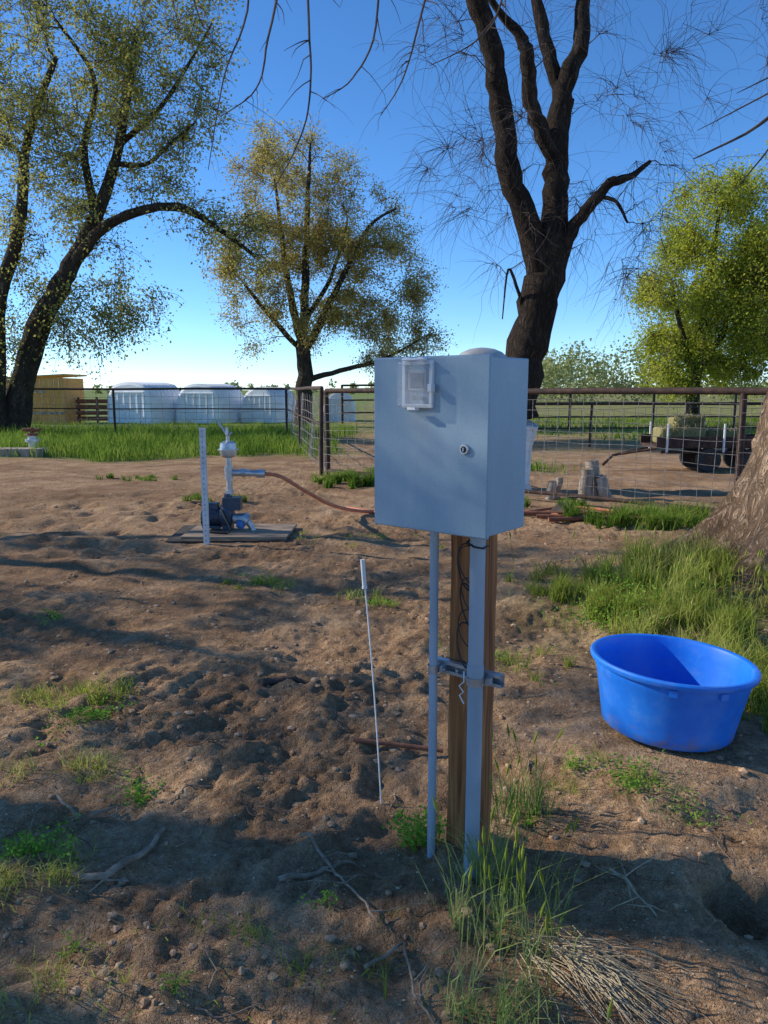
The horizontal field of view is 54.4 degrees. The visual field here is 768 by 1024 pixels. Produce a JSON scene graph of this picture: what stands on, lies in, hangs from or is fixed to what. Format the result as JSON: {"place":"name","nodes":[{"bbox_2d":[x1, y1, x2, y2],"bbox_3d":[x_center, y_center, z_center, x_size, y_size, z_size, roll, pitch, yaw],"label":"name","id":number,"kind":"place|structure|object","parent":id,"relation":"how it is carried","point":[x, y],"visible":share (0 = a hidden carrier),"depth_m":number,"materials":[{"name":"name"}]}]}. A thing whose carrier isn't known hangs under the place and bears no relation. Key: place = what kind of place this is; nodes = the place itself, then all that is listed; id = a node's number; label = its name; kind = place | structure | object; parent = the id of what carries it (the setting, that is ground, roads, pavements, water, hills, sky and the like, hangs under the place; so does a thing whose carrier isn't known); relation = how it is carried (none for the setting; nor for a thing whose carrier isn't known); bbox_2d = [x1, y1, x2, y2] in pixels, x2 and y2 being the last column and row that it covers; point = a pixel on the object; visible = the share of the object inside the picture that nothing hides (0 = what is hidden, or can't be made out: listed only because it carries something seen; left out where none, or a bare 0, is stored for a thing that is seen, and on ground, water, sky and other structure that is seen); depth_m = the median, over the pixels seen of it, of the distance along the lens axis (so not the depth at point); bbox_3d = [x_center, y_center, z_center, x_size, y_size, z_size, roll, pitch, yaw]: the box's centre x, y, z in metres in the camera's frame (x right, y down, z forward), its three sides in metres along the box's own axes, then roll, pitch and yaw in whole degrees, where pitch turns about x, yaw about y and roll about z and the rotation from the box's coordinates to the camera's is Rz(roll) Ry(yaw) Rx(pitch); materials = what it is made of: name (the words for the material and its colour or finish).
{"place":"outdoors","nodes":[
{"label":"outdoors","id":0,"kind":"place"},
{"bbox_2d":[0,390,767,1023],"bbox_3d":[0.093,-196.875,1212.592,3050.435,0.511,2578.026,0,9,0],"label":"ground","id":1,"kind":"structure","parent":0,"point":[732,894],"depth_m":3.23,"materials":[{"name":"brown soil"}]},
{"bbox_2d":[0,427,47,456],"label":"irrigation riser","id":2,"kind":"object","parent":1,"relation":"on","point":[31,439],"visible":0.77,"depth_m":17.77,"materials":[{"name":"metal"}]},
{"bbox_2d":[6,374,85,423],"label":"wooden shed","id":3,"kind":"structure","parent":1,"relation":"on","point":[67,398],"depth_m":35.48,"materials":[{"name":"yellow wood"}]},
{"bbox_2d":[76,398,107,422],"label":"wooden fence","id":4,"kind":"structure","parent":1,"relation":"on","point":[80,413],"depth_m":36.66,"materials":[{"name":"brown wood"}]},
{"bbox_2d":[56,794,128,827],"bbox_3d":[-1.113,1.154,2.890,0.416,0.037,0.129,4,10,21],"label":"dead branch","id":5,"kind":"object","parent":1,"relation":"on","point":[76,813],"visible":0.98,"depth_m":2.88,"materials":[{"name":"brown wood"}]},
{"bbox_2d":[76,827,165,893],"bbox_3d":[-0.872,1.205,2.601,0.131,0.047,0.375,6,11,33],"label":"dead branch","id":6,"kind":"object","parent":1,"relation":"on","point":[112,870],"visible":1,"depth_m":2.53,"materials":[{"name":"brown wood"}]},
{"bbox_2d":[107,382,179,423],"bbox_3d":[-11.710,-5.369,36.591,2.700,1.970,2.450,4,10,24],"label":"calf hutch","id":7,"kind":"object","parent":1,"relation":"on","point":[169,399],"visible":0.86,"depth_m":35.62,"materials":[{"name":"plastic"}]},
{"bbox_2d":[0,0,297,433],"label":"elm tree","id":8,"kind":"object","parent":1,"relation":"on","point":[16,396],"visible":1,"depth_m":24.32,"materials":[{"name":"green plant"}]},
{"bbox_2d":[6,386,325,475],"bbox_3d":[-13.516,-3.216,25.064,32.160,1.913,9.507,4,10,25],"label":"pipe fence","id":9,"kind":"object","parent":1,"relation":"on","point":[320,423],"visible":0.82,"depth_m":25.30,"materials":[{"name":"metal"}]},
{"bbox_2d":[0,416,374,501],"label":"grass verge","id":10,"kind":"object","parent":1,"relation":"on","point":[63,440],"depth_m":20.07,"materials":[{"name":"green plant"}]},
{"bbox_2d":[199,427,209,544],"bbox_3d":[-1.850,-0.237,7.699,0.058,1.260,0.042,0,9,0],"label":"perforated steel post","id":11,"kind":"object","parent":1,"relation":"on","point":[204,484],"visible":0.94,"depth_m":7.68,"materials":[{"name":"grey metal"}]},
{"bbox_2d":[176,383,243,423],"bbox_3d":[-8.559,-5.382,36.892,2.500,1.899,2.450,3,10,20],"label":"calf hutch","id":12,"kind":"object","parent":1,"relation":"on","point":[207,398],"visible":0.88,"depth_m":35.91,"materials":[{"name":"plastic"}]},
{"bbox_2d":[165,422,296,542],"bbox_3d":[-1.690,-0.372,8.279,1.344,1.254,1.012,0,9,0],"label":"water pump","id":13,"kind":"object","parent":1,"relation":"on","point":[227,523],"visible":0.9,"depth_m":8.25,"materials":[{"name":"metal"}]},
{"bbox_2d":[241,387,295,422],"bbox_3d":[-5.759,-5.383,37.398,2.000,1.737,2.250,4,10,22],"label":"calf hutch","id":14,"kind":"object","parent":1,"relation":"on","point":[258,399],"visible":0.73,"depth_m":36.48,"materials":[{"name":"plastic"}]},
{"bbox_2d":[261,675,309,685],"bbox_3d":[-0.543,0.945,4.173,0.291,0.060,0.057,-2,10,-13],"label":"dead branch","id":15,"kind":"object","parent":1,"relation":"on","point":[269,681],"visible":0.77,"depth_m":4.16,"materials":[{"name":"brown wood"}]},
{"bbox_2d":[278,860,355,882],"bbox_3d":[-0.218,1.231,2.539,0.278,0.035,0.069,-4,10,-21],"label":"dead branch","id":16,"kind":"object","parent":1,"relation":"on","point":[287,876],"visible":0.97,"depth_m":2.54,"materials":[{"name":"wood"}]},
{"bbox_2d":[191,95,458,426],"bbox_3d":[-2.268,-10.334,31.810,11.260,13.651,6.865,0,9,0],"label":"elm tree","id":17,"kind":"object","parent":1,"relation":"on","point":[351,251],"visible":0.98,"depth_m":31.20,"materials":[{"name":"green plant"}]},
{"bbox_2d":[324,393,355,421],"bbox_3d":[-2.300,-5.467,38.599,1.600,1.515,2.050,0,9,0],"label":"calf hutch","id":18,"kind":"object","parent":1,"relation":"on","point":[334,412],"visible":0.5,"depth_m":37.65,"materials":[{"name":"plastic"}]},
{"bbox_2d":[0,530,686,1023],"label":"grass tuft","id":19,"kind":"object","parent":1,"relation":"on","point":[52,868],"visible":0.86,"depth_m":3.05,"materials":[{"name":"green plant"}]},
{"bbox_2d":[341,384,373,422],"bbox_3d":[1.008,-5.224,36.640,6.462,2.050,0.125,-3,10,-18],"label":"pipe fence","id":20,"kind":"object","parent":1,"relation":"on","point":[342,412],"visible":0.22,"depth_m":35.72,"materials":[{"name":"metal"}]},
{"bbox_2d":[298,832,422,935],"bbox_3d":[-0.141,1.209,2.517,0.291,0.054,0.576,-6,11,-31],"label":"dead branch","id":21,"kind":"object","parent":1,"relation":"on","point":[326,860],"visible":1,"depth_m":2.49,"materials":[{"name":"wood"}]},
{"bbox_2d":[360,559,381,803],"bbox_3d":[-0.049,0.685,2.946,0.113,1.006,0.019,9,13,44],"label":"marker stake","id":22,"kind":"object","parent":1,"relation":"on","point":[363,574],"visible":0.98,"depth_m":2.93,"materials":[{"name":"white plastic"}]},
{"bbox_2d":[0,502,764,1022],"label":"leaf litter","id":23,"kind":"object","parent":1,"relation":"on","point":[336,832],"visible":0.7,"depth_m":2.64,"materials":[{"name":"plant"}]},
{"bbox_2d":[0,503,767,1023],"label":"dirt clods","id":24,"kind":"object","parent":1,"relation":"on","point":[272,977],"visible":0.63,"depth_m":2.94,"materials":[{"name":"brown soil"}]},
{"bbox_2d":[0,544,767,997],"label":"broadleaf weeds","id":25,"kind":"object","parent":1,"relation":"on","point":[418,830],"visible":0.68,"depth_m":3.00,"materials":[{"name":"green plant"}]},
{"bbox_2d":[353,737,443,752],"bbox_3d":[0.065,1.065,3.412,0.413,0.060,0.022,1,9,4],"label":"rusty rod","id":26,"kind":"object","parent":1,"relation":"on","point":[393,744],"visible":1,"depth_m":3.40,"materials":[{"name":"brown metal"}]},
{"bbox_2d":[363,938,445,1023],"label":"dead branch","id":27,"kind":"object","parent":1,"relation":"on","point":[383,957],"visible":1,"depth_m":2.10,"materials":[{"name":"wood"}]},
{"bbox_2d":[44,378,767,393],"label":"distant tree line","id":28,"kind":"object","parent":1,"relation":"on","point":[233,384],"visible":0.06,"depth_m":275.01,"materials":[{"name":"green plant"}]},
{"bbox_2d":[265,472,558,513],"bbox_3d":[0.294,-0.267,9.322,3.711,0.687,1.024,-3,10,-17],"label":"red hose","id":29,"kind":"object","parent":1,"relation":"on","point":[299,487],"visible":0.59,"depth_m":8.73,"materials":[{"name":"red rubber"}]},
{"bbox_2d":[427,532,438,857],"bbox_3d":[0.165,0.758,2.552,0.039,1.500,0.044,7,12,38],"label":"conduit pipe","id":30,"kind":"object","parent":1,"relation":"on","point":[433,649],"visible":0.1,"depth_m":2.52,"materials":[{"name":"metal"}]},
{"bbox_2d":[464,538,485,877],"bbox_3d":[0.293,0.776,2.443,0.066,1.500,0.075,7,12,38],"label":"conduit pipe","id":31,"kind":"object","parent":1,"relation":"on","point":[475,667],"visible":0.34,"depth_m":2.39,"materials":[{"name":"metal"}]},
{"bbox_2d":[456,539,488,703],"bbox_3d":[0.274,0.352,2.398,0.054,0.554,0.125,-6,11,-33],"label":"black cable","id":32,"kind":"object","parent":31,"relation":"attached to","point":[458,564],"visible":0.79,"depth_m":2.43,"materials":[{"name":"rubber"}]},
{"bbox_2d":[446,347,506,850],"bbox_3d":[0.312,0.459,2.543,0.180,1.993,0.180,7,12,38],"label":"wooden post","id":33,"kind":"object","parent":1,"relation":"on","point":[457,731],"visible":0.38,"depth_m":2.55,"materials":[{"name":"brown wood"}]},
{"bbox_2d":[374,354,528,539],"bbox_3d":[0.185,-0.205,2.244,0.412,0.510,0.266,7,12,38],"label":"electrical enclosure","id":34,"kind":"object","parent":33,"relation":"attached to","point":[450,444],"visible":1,"depth_m":2.15,"materials":[{"name":"paint"}]},
{"bbox_2d":[402,360,433,407],"bbox_3d":[0.098,-0.369,2.160,0.108,0.135,0.012,7,12,38],"label":"window frame","id":35,"kind":"structure","parent":34,"relation":"in","point":[429,362],"depth_m":2.16,"materials":[{"name":"white plastic"}]},
{"bbox_2d":[374,354,492,539],"bbox_3d":[0.133,-0.194,2.178,0.409,0.510,0.016,7,12,38],"label":"cabinet door","id":36,"kind":"structure","parent":34,"relation":"in","point":[424,482],"depth_m":2.15,"materials":[{"name":"paint"}]},
{"bbox_2d":[428,656,504,688],"bbox_3d":[0.250,0.534,2.462,0.285,0.043,0.090,7,12,38],"label":"strut channel","id":37,"kind":"object","parent":33,"relation":"attached to","point":[457,669],"visible":0.82,"depth_m":2.48,"materials":[{"name":"metal"}]},
{"bbox_2d":[346,506,614,513],"bbox_3d":[1.249,0.008,9.607,3.526,0.038,0.908,0,9,0],"label":"rusty pipe","id":38,"kind":"object","parent":1,"relation":"on","point":[549,508],"visible":0.17,"depth_m":9.85,"materials":[{"name":"brown metal"}]},
{"bbox_2d":[385,753,616,1023],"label":"tall grass","id":39,"kind":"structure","parent":1,"relation":"on","point":[503,1012],"depth_m":2.23,"materials":[{"name":"green plant"}]},
{"bbox_2d":[323,387,767,513],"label":"pipe fence","id":40,"kind":"object","parent":1,"relation":"on","point":[743,392],"visible":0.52,"depth_m":9.88,"materials":[{"name":"metal"}]},
{"bbox_2d":[544,481,556,499],"bbox_3d":[2.519,-0.312,11.298,0.190,0.317,0.161,0,9,0],"label":"log stump","id":41,"kind":"object","parent":1,"relation":"on","point":[551,486],"visible":0.81,"depth_m":11.24,"materials":[{"name":"grey wood"}]},
{"bbox_2d":[555,477,562,498],"bbox_3d":[2.642,-0.356,11.392,0.177,0.362,0.138,0,9,0],"label":"log stump","id":42,"kind":"object","parent":1,"relation":"on","point":[559,480],"visible":0.64,"depth_m":11.33,"materials":[{"name":"grey wood"}]},
{"bbox_2d":[357,0,767,489],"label":"bare tree","id":43,"kind":"object","parent":1,"relation":"on","point":[547,240],"visible":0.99,"depth_m":11.36,"materials":[{"name":"brown plant"}]},
{"bbox_2d":[548,516,587,521],"bbox_3d":[2.550,0.076,9.158,1.111,0.063,0.056,-1,9,-8],"label":"rusty pipe","id":44,"kind":"object","parent":1,"relation":"on","point":[560,519],"visible":0.38,"depth_m":9.09,"materials":[{"name":"brown metal"}]},
{"bbox_2d":[578,468,592,500],"bbox_3d":[2.951,-0.377,10.983,0.223,0.528,0.223,9,13,44],"label":"log stump","id":45,"kind":"object","parent":1,"relation":"on","point":[583,488],"visible":0.75,"depth_m":10.90,"materials":[{"name":"grey wood"}]},
{"bbox_2d":[585,459,599,501],"bbox_3d":[3.100,-0.462,11.071,0.244,0.640,0.244,9,13,44],"label":"log stump","id":46,"kind":"object","parent":1,"relation":"on","point":[596,470],"visible":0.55,"depth_m":10.97,"materials":[{"name":"grey wood"}]},
{"bbox_2d":[432,520,767,1023],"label":"seeding grass","id":47,"kind":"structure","parent":1,"relation":"on","point":[520,877],"depth_m":2.39,"materials":[{"name":"green plant"}]},
{"bbox_2d":[595,474,612,501],"bbox_3d":[3.228,-0.331,10.940,0.307,0.454,0.207,0,9,0],"label":"log stump","id":48,"kind":"object","parent":1,"relation":"on","point":[603,483],"visible":0.73,"depth_m":10.87,"materials":[{"name":"grey wood"}]},
{"bbox_2d":[516,925,703,1023],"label":"dry straw bundle","id":49,"kind":"object","parent":1,"relation":"on","point":[594,962],"visible":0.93,"depth_m":2.09,"materials":[{"name":"beige plant"}]},
{"bbox_2d":[537,514,682,520],"bbox_3d":[2.750,0.070,9.131,1.727,0.063,0.056,2,9,10],"label":"rusty pipe","id":50,"kind":"object","parent":1,"relation":"on","point":[545,516],"visible":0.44,"depth_m":9.22,"materials":[{"name":"brown metal"}]},
{"bbox_2d":[524,511,706,514],"bbox_3d":[2.850,0.026,9.403,2.314,0.063,0.056,1,9,6],"label":"rusty pipe","id":51,"kind":"object","parent":1,"relation":"on","point":[537,512],"visible":0.16,"depth_m":9.46,"materials":[{"name":"brown metal"}]},
{"bbox_2d":[594,854,665,915],"bbox_3d":[0.840,1.231,2.473,0.243,0.055,0.245,0,9,0],"label":"dead branch","id":52,"kind":"object","parent":1,"relation":"on","point":[625,878],"visible":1,"depth_m":2.46,"materials":[{"name":"wood"}]},
{"bbox_2d":[503,517,767,734],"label":"grass patch","id":53,"kind":"object","parent":1,"relation":"on","point":[731,632],"visible":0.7,"depth_m":5.26,"materials":[{"name":"green plant"}]},
{"bbox_2d":[524,414,758,530],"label":"grass pasture","id":54,"kind":"object","parent":1,"relation":"on","point":[653,519],"depth_m":9.22,"materials":[{"name":"green plant"}]},
{"bbox_2d":[550,501,582,510],"bbox_3d":[2.345,-0.045,9.645,0.529,0.178,0.450,0,9,0],"label":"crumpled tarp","id":55,"kind":"object","parent":54,"relation":"on","point":[557,507],"visible":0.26,"depth_m":9.62,"materials":[{"name":"fabric"}]},
{"bbox_2d":[533,402,762,446],"bbox_3d":[16.497,-2.353,21.122,27.123,1.512,0.122,-1,9,-3],"label":"pipe fence","id":56,"kind":"object","parent":1,"relation":"on","point":[590,427],"visible":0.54,"depth_m":20.52,"materials":[{"name":"metal"}]},
{"bbox_2d":[536,394,759,429],"bbox_3d":[18.000,-4.161,31.238,28.263,1.783,0.103,-1,9,-6],"label":"pipe fence","id":57,"kind":"object","parent":1,"relation":"on","point":[569,416],"visible":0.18,"depth_m":30.40,"materials":[{"name":"brown metal"}]},
{"bbox_2d":[537,330,763,401],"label":"distant trees","id":58,"kind":"object","parent":1,"relation":"on","point":[551,370],"visible":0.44,"depth_m":88.06,"materials":[{"name":"green plant"}]},
{"bbox_2d":[590,633,760,751],"bbox_3d":[1.359,0.856,3.558,0.754,0.338,0.754,3,8,0],"label":"blue stock tub","id":59,"kind":"object","parent":1,"relation":"on","point":[673,693],"visible":1,"depth_m":3.37,"materials":[{"name":"plastic"}]},
{"bbox_2d":[602,412,754,471],"bbox_3d":[6.439,-1.424,14.967,4.121,1.172,1.004,0,9,0],"label":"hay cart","id":60,"kind":"object","parent":1,"relation":"on","point":[690,432],"visible":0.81,"depth_m":14.68,"materials":[{"name":"black"}]},
{"bbox_2d":[612,149,767,414],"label":"willow tree","id":61,"kind":"object","parent":1,"relation":"on","point":[665,345],"visible":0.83,"depth_m":32.27,"materials":[{"name":"green plant"}]},
{"bbox_2d":[612,77,767,601],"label":"old elm tree","id":62,"kind":"object","parent":1,"relation":"on","point":[741,506],"visible":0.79,"depth_m":6.07,"materials":[{"name":"brown plant"}]},
{"bbox_2d":[654,215,767,412],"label":"willow tree","id":63,"kind":"object","parent":1,"relation":"on","point":[756,396],"visible":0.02,"depth_m":43.15,"materials":[{"name":"green plant"}]},
{"bbox_2d":[706,135,767,400],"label":"willow tree","id":64,"kind":"object","parent":1,"relation":"on","point":[752,252],"visible":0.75,"depth_m":31.69,"materials":[{"name":"green plant"}]},
{"bbox_3d":[-4.832,-2.869,3.481,12.884,8.090,3.047,0,9,0],"label":"shade tree","id":65,"kind":"object","parent":1,"relation":"on","visible":0},
{"bbox_2d":[174,0,513,208],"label":"hanging branches","id":66,"kind":"object","parent":65,"relation":"hanging from","point":[309,39],"visible":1,"depth_m":3.86,"materials":[{"name":"brown plant"}]},
{"bbox_2d":[0,0,767,389],"label":"sky","id":67,"kind":"structure","parent":0,"point":[198,351],"materials":[{"name":"blue"}]}
]}

